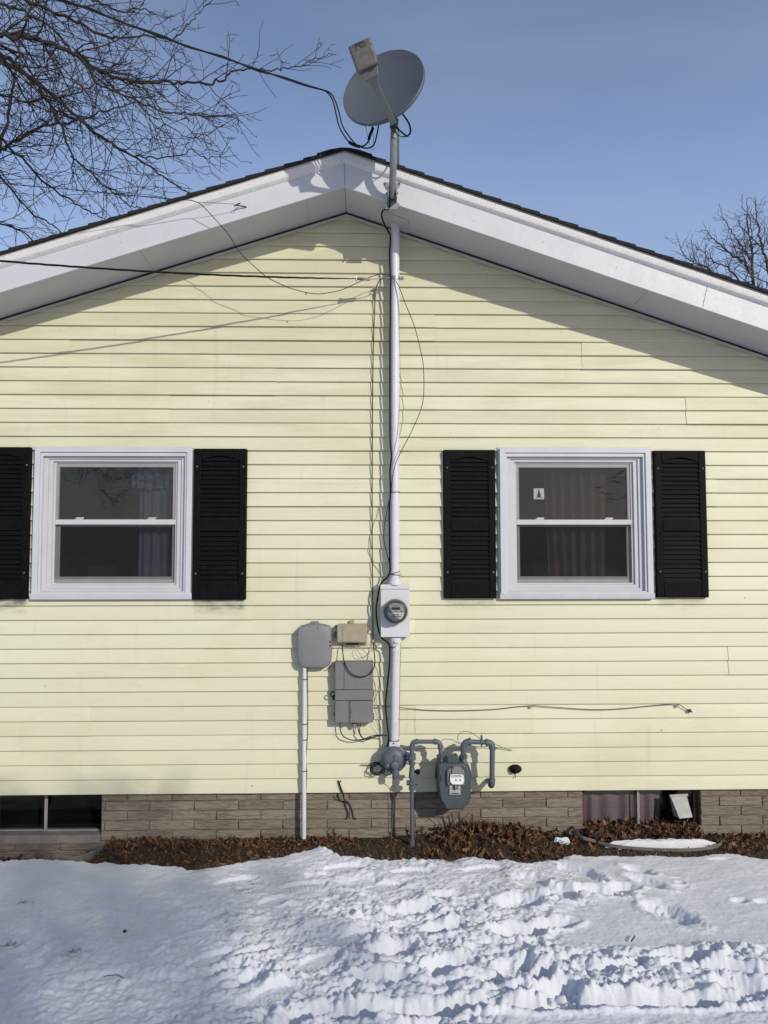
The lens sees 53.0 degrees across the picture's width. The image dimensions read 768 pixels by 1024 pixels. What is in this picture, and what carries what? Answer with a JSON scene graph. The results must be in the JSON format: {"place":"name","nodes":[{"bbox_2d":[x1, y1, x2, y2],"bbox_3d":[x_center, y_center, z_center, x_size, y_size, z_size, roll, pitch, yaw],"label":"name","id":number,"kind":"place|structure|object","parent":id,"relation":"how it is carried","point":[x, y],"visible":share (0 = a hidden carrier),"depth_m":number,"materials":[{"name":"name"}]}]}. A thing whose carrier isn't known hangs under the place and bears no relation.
{"place":"outdoors","nodes":[
{"label":"outdoors","id":0,"kind":"place"},
{"bbox_2d":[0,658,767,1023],"bbox_3d":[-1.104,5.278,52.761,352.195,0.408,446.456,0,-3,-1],"label":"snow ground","id":1,"kind":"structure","parent":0,"point":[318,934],"depth_m":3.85,"materials":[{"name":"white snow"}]},
{"bbox_2d":[0,0,343,246],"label":"bare tree","id":2,"kind":"object","parent":1,"relation":"on","point":[14,38],"visible":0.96,"depth_m":8.91,"materials":[{"name":"brown plant"}]},
{"bbox_2d":[0,147,767,859],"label":"house","id":3,"kind":"structure","parent":1,"relation":"on","point":[184,507],"depth_m":5.56,"materials":[{"name":"yellow plastic"}]},
{"bbox_2d":[0,795,101,843],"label":"basement window","id":4,"kind":"structure","parent":3,"relation":"in","point":[47,818],"depth_m":5.68,"materials":[{"name":"glass"}]},
{"bbox_2d":[29,446,282,605],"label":"window","id":5,"kind":"structure","parent":3,"relation":"in","point":[110,522],"depth_m":5.59,"materials":[{"name":"white plastic"}]},
{"bbox_2d":[202,202,246,206],"bbox_3d":[-1.095,-2.094,5.204,0.336,0.044,0.034,1,-4,-22],"label":"wire hook","id":6,"kind":"object","parent":3,"relation":"attached to","point":[227,203],"visible":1,"depth_m":5.22,"materials":[{"name":"grey metal"}]},
{"bbox_2d":[0,183,389,293],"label":"phone drop","id":7,"kind":"object","parent":6,"relation":"hanging from","point":[209,213],"visible":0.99,"depth_m":5.16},
{"bbox_2d":[297,621,331,667],"bbox_3d":[-0.492,0.941,5.461,0.246,0.325,0.088,0,-3,-1],"label":"utility box","id":8,"kind":"object","parent":3,"relation":"attached to","point":[314,644],"visible":1,"depth_m":5.42,"materials":[{"name":"grey plastic"}]},
{"bbox_2d":[302,667,306,838],"bbox_3d":[-0.559,1.691,5.417,0.041,1.185,0.041,0,-3,-1],"label":"thin conduit","id":9,"kind":"object","parent":8,"relation":"attached to","point":[304,696],"visible":1,"depth_m":5.41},
{"bbox_2d":[306,668,307,787],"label":"cable","id":10,"kind":"object","parent":9,"relation":"attached to","point":[307,726],"visible":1,"depth_m":5.42,"materials":[{"name":"grey plastic"}]},
{"bbox_2d":[339,780,347,818],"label":"cable","id":11,"kind":"object","parent":3,"relation":"hanging from","point":[344,798],"visible":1,"depth_m":5.45,"materials":[{"name":"black rubber"}]},
{"bbox_2d":[338,780,355,819],"bbox_3d":[-0.259,2.043,5.452,0.136,0.287,0.035,1,-4,-21],"label":"cable","id":12,"kind":"object","parent":3,"relation":"hanging from","point":[346,801],"visible":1,"depth_m":5.45,"materials":[{"name":"black rubber"}]},
{"bbox_2d":[334,620,368,644],"bbox_3d":[-0.230,0.861,5.483,0.249,0.175,0.066,0,-3,-1],"label":"utility box","id":13,"kind":"object","parent":3,"relation":"attached to","point":[351,633],"visible":1,"depth_m":5.45,"materials":[{"name":"beige plastic"}]},
{"bbox_2d":[330,660,373,727],"bbox_3d":[-0.225,1.290,5.446,0.312,0.467,0.088,0,-3,-1],"label":"utility box","id":14,"kind":"object","parent":3,"relation":"attached to","point":[353,696],"visible":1,"depth_m":5.41,"materials":[{"name":"grey plastic"}]},
{"bbox_2d":[335,662,343,688],"bbox_3d":[-0.314,1.154,5.425,0.061,0.189,0.017,0,-3,-1],"label":"door","id":15,"kind":"structure","parent":14,"relation":"in","point":[339,666],"depth_m":5.42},
{"bbox_2d":[335,701,348,722],"bbox_3d":[-0.293,1.403,5.410,0.101,0.152,0.018,0,-3,-1],"label":"door","id":16,"kind":"structure","parent":14,"relation":"in","point":[341,707],"depth_m":5.40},
{"bbox_2d":[335,689,372,699],"bbox_3d":[-0.211,1.288,5.419,0.265,0.073,0.017,0,-3,-1],"label":"door","id":17,"kind":"structure","parent":14,"relation":"in","point":[359,694],"depth_m":5.41,"materials":[{"name":"grey plastic"}]},
{"bbox_2d":[344,662,372,688],"bbox_3d":[-0.180,1.154,5.428,0.202,0.189,0.018,0,-3,-1],"label":"door","id":18,"kind":"structure","parent":14,"relation":"in","point":[356,668],"depth_m":5.42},
{"bbox_2d":[350,701,372,722],"bbox_3d":[-0.159,1.404,5.413,0.159,0.150,0.018,0,-3,-1],"label":"door","id":19,"kind":"structure","parent":14,"relation":"in","point":[362,711],"depth_m":5.40,"materials":[{"name":"grey plastic"}]},
{"bbox_2d":[339,723,386,740],"bbox_3d":[-0.146,1.550,5.428,0.342,0.129,0.035,0,-4,4],"label":"cable","id":20,"kind":"object","parent":14,"relation":"hanging from","point":[358,739],"visible":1,"depth_m":5.43,"materials":[{"name":"black rubber"}]},
{"bbox_2d":[372,287,377,300],"bbox_3d":[-0.065,-1.603,5.660,0.040,0.104,0.026,0,-3,-1],"label":"cable bracket","id":21,"kind":"object","parent":3,"relation":"attached to","point":[374,288],"visible":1,"depth_m":5.65,"materials":[{"name":"grey metal"}]},
{"bbox_2d":[342,278,384,676],"bbox_3d":[-0.146,-0.263,5.519,0.312,2.856,0.124,0,-3,-1],"label":"cable","id":22,"kind":"object","parent":21,"relation":"hanging from","point":[372,503],"visible":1,"depth_m":5.56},
{"bbox_2d":[343,37,424,208],"bbox_3d":[-0.044,-2.560,4.969,0.527,0.907,0.778,1,-4,-15],"label":"satellite dish","id":23,"kind":"object","parent":3,"relation":"attached to","point":[384,87],"visible":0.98,"depth_m":4.97,"materials":[{"name":"grey paint"}]},
{"bbox_2d":[395,114,410,136],"bbox_3d":[0.130,-2.570,5.071,0.087,0.212,0.121,-1,-4,22],"label":"dish cable","id":24,"kind":"object","parent":23,"relation":"attached to","point":[398,129],"visible":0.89,"depth_m":5.07,"materials":[{"name":"black rubber"}]},
{"bbox_2d":[382,212,407,584],"bbox_3d":[0.084,-0.828,5.515,0.182,2.691,0.230,0,-3,-1],"label":"service mast","id":25,"kind":"object","parent":3,"relation":"attached to","point":[396,224],"visible":0.99,"depth_m":5.53,"materials":[{"name":"grey metal"}]},
{"bbox_2d":[355,276,390,280],"bbox_3d":[-0.078,-1.673,5.520,0.262,0.051,0.023,1,-4,-14],"label":"wedge clamp","id":26,"kind":"object","parent":25,"relation":"attached to","point":[367,279],"visible":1,"depth_m":5.50,"materials":[{"name":"grey metal"}]},
{"bbox_2d":[0,260,364,278],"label":"service drop","id":27,"kind":"object","parent":26,"relation":"attached to","point":[114,269],"visible":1,"depth_m":5.07,"materials":[{"name":"black rubber"}]},
{"bbox_2d":[375,198,391,746],"bbox_3d":[0.002,-0.229,5.346,0.122,3.885,0.401,0,-3,-1],"label":"coax bundle","id":28,"kind":"object","parent":25,"relation":"attached to","point":[383,580],"visible":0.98,"depth_m":5.49,"materials":[{"name":"black rubber"}]},
{"bbox_2d":[383,497,389,568],"bbox_3d":[0.022,0.137,5.441,0.010,0.564,0.085,-3,-4,39],"label":"cable","id":29,"kind":"object","parent":25,"relation":"attached to","point":[383,534],"visible":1,"depth_m":5.43,"materials":[{"name":"black rubber"}]},
{"bbox_2d":[394,281,400,449],"bbox_3d":[0.100,-1.053,5.548,0.068,1.254,0.018,3,-5,-42],"label":"cable","id":30,"kind":"object","parent":25,"relation":"attached to","point":[400,373],"visible":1,"depth_m":5.57,"materials":[{"name":"black rubber"}]},
{"bbox_2d":[391,279,423,490],"bbox_3d":[0.163,-0.916,5.471,0.256,1.555,0.028,-1,-4,22],"label":"cable","id":31,"kind":"object","parent":25,"relation":"attached to","point":[423,390],"visible":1,"depth_m":5.45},
{"bbox_2d":[380,584,409,636],"bbox_3d":[0.079,0.697,5.433,0.211,0.370,0.200,0,-3,-1],"label":"electric meter","id":32,"kind":"object","parent":3,"relation":"attached to","point":[394,610],"visible":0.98,"depth_m":5.43,"materials":[{"name":"paint"}]},
{"bbox_2d":[389,637,401,746],"bbox_3d":[0.078,1.296,5.427,0.096,0.814,0.093,0,-3,-1],"label":"conduit","id":33,"kind":"object","parent":3,"relation":"attached to","point":[395,643],"visible":0.96,"depth_m":5.41,"materials":[{"name":"paint"}]},
{"bbox_2d":[399,651,400,728],"bbox_3d":[0.115,1.249,5.475,0.023,0.690,0.017,-3,-4,38],"label":"ground wire","id":34,"kind":"object","parent":3,"relation":"attached to","point":[399,695],"visible":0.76,"depth_m":5.48,"materials":[{"name":"grey metal"}]},
{"bbox_2d":[459,735,495,787],"bbox_3d":[0.649,1.738,5.396,0.254,0.376,0.183,0,-3,-1],"label":"gas pipe","id":35,"kind":"object","parent":3,"relation":"attached to","point":[490,780],"visible":1,"depth_m":5.32,"materials":[{"name":"metal"}]},
{"bbox_2d":[509,764,521,777],"bbox_3d":[0.936,1.846,5.458,0.090,0.097,0.054,0,-3,-1],"label":"wall cap","id":36,"kind":"object","parent":3,"relation":"attached to","point":[515,769],"visible":1,"depth_m":5.46,"materials":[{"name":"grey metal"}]},
{"bbox_2d":[373,704,688,710],"bbox_3d":[1.057,1.401,5.504,2.268,0.047,0.043,0,-3,-2],"label":"cable","id":37,"kind":"object","parent":3,"relation":"attached to","point":[534,705],"visible":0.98,"depth_m":5.51,"materials":[{"name":"grey metal"}]},
{"bbox_2d":[437,447,710,598],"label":"window","id":38,"kind":"structure","parent":3,"relation":"in","point":[574,522],"depth_m":5.66,"materials":[{"name":"white plastic"}]},
{"bbox_2d":[582,790,697,825],"bbox_3d":[1.848,2.344,5.665,0.856,0.708,0.264,0,-3,-1],"label":"basement window","id":39,"kind":"structure","parent":3,"relation":"in","point":[634,805],"depth_m":5.62,"materials":[{"name":"glass"}]},
{"bbox_2d":[669,794,691,818],"bbox_3d":[2.132,2.121,5.556,0.146,0.190,0.252,-1,-4,13],"label":"vent hood","id":40,"kind":"object","parent":3,"relation":"attached to","point":[680,806],"visible":1,"depth_m":5.49,"materials":[{"name":"white plastic"}]},
{"bbox_2d":[663,194,767,288],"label":"bare tree","id":41,"kind":"object","parent":1,"relation":"on","point":[751,271],"visible":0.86,"depth_m":17.63,"materials":[{"name":"brown plant"}]},
{"bbox_2d":[0,0,767,288],"label":"sky","id":42,"kind":"structure","parent":0,"point":[631,121],"materials":[{"name":"blue"}]},
{"bbox_2d":[0,816,767,869],"bbox_3d":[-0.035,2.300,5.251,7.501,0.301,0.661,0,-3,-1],"label":"leaf litter","id":43,"kind":"object","parent":0,"point":[658,830],"visible":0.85,"depth_m":5.31,"materials":[{"name":"brown plant"}]},
{"bbox_2d":[3,839,114,861],"bbox_3d":[-2.425,2.334,5.224,1.067,0.109,0.373,0,-3,-1],"label":"window well","id":44,"kind":"object","parent":43,"relation":"on","point":[89,856],"depth_m":5.16,"materials":[{"name":"grey metal"}]},
{"bbox_2d":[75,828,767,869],"bbox_3d":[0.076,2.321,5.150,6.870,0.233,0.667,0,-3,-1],"label":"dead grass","id":45,"kind":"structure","parent":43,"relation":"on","point":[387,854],"depth_m":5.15,"materials":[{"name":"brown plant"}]},
{"bbox_2d":[404,739,443,847],"bbox_3d":[0.268,1.938,5.341,0.289,0.734,0.123,0,-3,-1],"label":"gas pipe","id":46,"kind":"object","parent":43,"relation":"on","point":[411,758],"visible":1,"depth_m":5.30,"materials":[{"name":"metal"}]},
{"bbox_2d":[380,746,409,778],"bbox_3d":[0.085,1.738,5.366,0.222,0.221,0.133,0,-3,-1],"label":"gas regulator","id":47,"kind":"object","parent":46,"relation":"attached to","point":[393,759],"visible":0.98,"depth_m":5.33,"materials":[{"name":"paint"}]},
{"bbox_2d":[370,761,391,775],"bbox_3d":[-0.017,1.788,5.417,0.167,0.135,0.050,0,-3,-1],"label":"cable coil","id":48,"kind":"object","parent":47,"relation":"attached to","point":[373,764],"visible":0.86,"depth_m":5.41,"materials":[{"name":"black rubber"}]},
{"bbox_2d":[391,778,392,835],"bbox_3d":[0.058,2.071,5.389,0.016,0.474,0.135,0,-3,-1],"label":"ground wire","id":49,"kind":"object","parent":47,"relation":"hanging from","point":[392,808],"visible":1,"depth_m":5.44,"materials":[{"name":"grey metal"}]},
{"bbox_2d":[434,753,471,808],"bbox_3d":[0.478,1.863,5.310,0.260,0.389,0.219,0,-3,-1],"label":"gas meter","id":50,"kind":"object","parent":46,"relation":"attached to","point":[453,775],"visible":1,"depth_m":5.24,"materials":[{"name":"paint"}]},
{"bbox_2d":[434,812,481,833],"bbox_3d":[0.521,2.189,5.394,0.336,0.170,0.033,0,-3,3],"label":"shrub","id":51,"kind":"object","parent":43,"relation":"on","point":[460,822],"visible":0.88,"depth_m":5.39,"materials":[{"name":"brown plant"}]},
{"bbox_2d":[554,837,569,844],"bbox_3d":[1.231,2.283,5.313,0.118,0.074,0.028,0,-3,-1],"label":"snow patch","id":52,"kind":"object","parent":43,"relation":"on","point":[563,839],"visible":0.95,"depth_m":5.31,"materials":[{"name":"white snow"}]},
{"bbox_2d":[572,826,721,851],"bbox_3d":[1.865,2.274,5.328,1.048,0.090,0.318,0,-3,1],"label":"window well","id":53,"kind":"object","parent":43,"relation":"on","point":[651,849],"depth_m":5.20,"materials":[{"name":"grey metal"}]},
{"bbox_2d":[605,838,716,851],"bbox_3d":[1.907,2.276,5.257,0.820,0.080,0.079,0,-3,-1],"label":"snow patch","id":54,"kind":"object","parent":43,"relation":"on","point":[669,843],"visible":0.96,"depth_m":5.24,"materials":[{"name":"white snow"}]},
{"bbox_3d":[-0.256,-2.723,5.077,0.197,0.028,0.083,0,-3,-1],"label":"support wire","id":55,"kind":"object","parent":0,"visible":0},
{"bbox_2d":[56,0,378,148],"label":"overhead cable","id":56,"kind":"object","parent":55,"relation":"attached to","point":[249,68],"visible":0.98,"depth_m":4.79,"materials":[{"name":"black rubber"}]},
{"bbox_2d":[348,141,359,147],"bbox_3d":[-0.197,-2.430,5.087,0.081,0.042,0.022,1,-4,-13],"label":"cable splice","id":57,"kind":"object","parent":56,"relation":"attached to","point":[353,144],"visible":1,"depth_m":5.08,"materials":[{"name":"black rubber"}]},
{"bbox_3d":[-0.094,-2.479,5.106,0.059,0.164,0.003,0,-3,-1],"label":"support wire","id":58,"kind":"object","parent":56,"relation":"hanging from","visible":0},
{"bbox_2d":[63,0,372,146],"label":"overhead cable","id":59,"kind":"object","parent":58,"relation":"attached to","point":[117,20],"visible":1,"depth_m":4.63,"materials":[{"name":"black rubber"}]},
{"bbox_2d":[367,127,374,139],"bbox_3d":[-0.087,-2.511,5.108,0.048,0.087,0.020,0,-3,-1],"label":"cable splice","id":60,"kind":"object","parent":59,"relation":"attached to","point":[371,132],"visible":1,"depth_m":5.10,"materials":[{"name":"black rubber"}]}
]}

